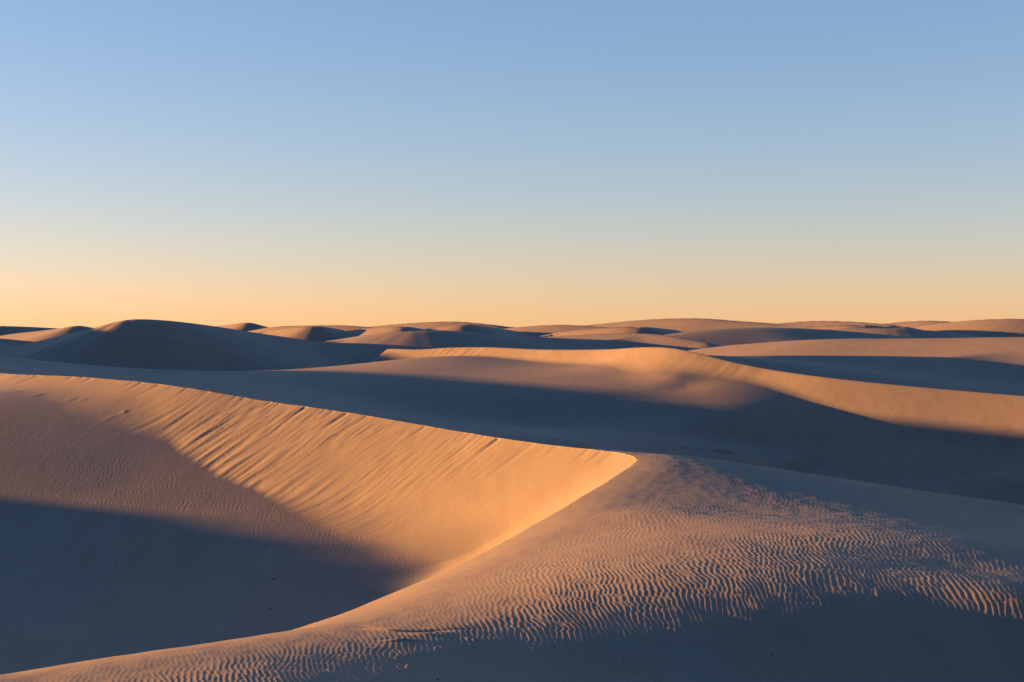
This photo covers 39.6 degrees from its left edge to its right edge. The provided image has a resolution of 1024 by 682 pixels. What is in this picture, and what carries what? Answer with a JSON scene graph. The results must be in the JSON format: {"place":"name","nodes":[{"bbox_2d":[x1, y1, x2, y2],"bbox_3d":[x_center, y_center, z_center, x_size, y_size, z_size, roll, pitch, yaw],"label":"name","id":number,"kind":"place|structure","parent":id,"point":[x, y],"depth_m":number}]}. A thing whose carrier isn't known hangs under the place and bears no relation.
{"place":"outdoors","nodes":[
{"label":"outdoors","id":0,"kind":"place"},
{"bbox_2d":[0,343,13,347],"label":"sand dune","id":1,"kind":"structure","parent":0,"point":[3,346],"depth_m":153.69},
{"bbox_2d":[0,338,33,345],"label":"sand dune","id":2,"kind":"structure","parent":0,"point":[10,342],"depth_m":196.52},
{"bbox_2d":[0,326,58,335],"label":"sand dune","id":3,"kind":"structure","parent":0,"point":[5,330],"depth_m":296.41},
{"bbox_2d":[0,326,91,341],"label":"sand dune","id":4,"kind":"structure","parent":0,"point":[34,336],"depth_m":211.65},
{"bbox_2d":[0,319,340,370],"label":"sand dune","id":5,"kind":"structure","parent":0,"point":[153,344],"depth_m":133.59},
{"bbox_2d":[216,323,268,330],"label":"sand dune","id":6,"kind":"structure","parent":0,"point":[246,326],"depth_m":319.31},
{"bbox_2d":[260,326,343,341],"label":"sand dune","id":7,"kind":"structure","parent":0,"point":[318,333],"depth_m":250.03},
{"bbox_2d":[248,325,372,332],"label":"sand dune","id":8,"kind":"structure","parent":0,"point":[345,327],"depth_m":282.35},
{"bbox_2d":[342,327,431,337],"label":"sand dune","id":9,"kind":"structure","parent":0,"point":[357,332],"depth_m":247.46},
{"bbox_2d":[371,322,515,328],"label":"sand dune","id":10,"kind":"structure","parent":0,"point":[421,325],"depth_m":330.08},
{"bbox_2d":[424,324,531,336],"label":"sand dune","id":11,"kind":"structure","parent":0,"point":[475,328],"depth_m":258.44},
{"bbox_2d":[324,331,636,364],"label":"sand dune","id":12,"kind":"structure","parent":0,"point":[360,349],"depth_m":163.78},
{"bbox_2d":[0,367,1023,681],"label":"sand dune","id":13,"kind":"structure","parent":0,"point":[412,551],"depth_m":28.39},
{"bbox_2d":[0,355,1023,504],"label":"dune valley","id":14,"kind":"structure","parent":0,"point":[674,411],"depth_m":85.45},
{"bbox_2d":[0,0,1023,327],"label":"sky","id":15,"kind":"structure","parent":0,"point":[268,163]},
{"bbox_2d":[506,325,607,336],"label":"sand dune","id":16,"kind":"structure","parent":0,"point":[537,331],"depth_m":278.73},
{"bbox_2d":[539,327,681,336],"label":"sand dune","id":17,"kind":"structure","parent":0,"point":[638,330],"depth_m":236.41},
{"bbox_2d":[547,333,721,350],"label":"sand dune","id":18,"kind":"structure","parent":0,"point":[649,340],"depth_m":188.02},
{"bbox_2d":[584,318,795,331],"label":"sand dune","id":19,"kind":"structure","parent":0,"point":[687,324],"depth_m":307.54},
{"bbox_2d":[372,347,1023,447],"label":"sand dune","id":20,"kind":"structure","parent":0,"point":[989,419],"depth_m":86.44},
{"bbox_2d":[666,327,920,345],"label":"sand dune","id":21,"kind":"structure","parent":0,"point":[730,336],"depth_m":213.57},
{"bbox_2d":[789,321,915,329],"bbox_3d":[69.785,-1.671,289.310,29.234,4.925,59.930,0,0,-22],"label":"sand dune","id":22,"kind":"structure","parent":0,"point":[801,324],"depth_m":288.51},
{"bbox_2d":[688,337,1023,368],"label":"sand dune","id":23,"kind":"structure","parent":0,"point":[1009,350],"depth_m":134.24},
{"bbox_2d":[741,355,1023,386],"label":"sand dune","id":24,"kind":"structure","parent":0,"point":[982,368],"depth_m":113.31},
{"bbox_2d":[824,328,978,337],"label":"sand dune","id":25,"kind":"structure","parent":0,"point":[905,332],"depth_m":248.66},
{"bbox_2d":[887,321,948,326],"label":"sand dune","id":26,"kind":"structure","parent":0,"point":[911,323],"depth_m":335.55},
{"bbox_2d":[910,319,1023,336],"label":"sand dune","id":27,"kind":"structure","parent":0,"point":[998,328],"depth_m":286.35}
]}

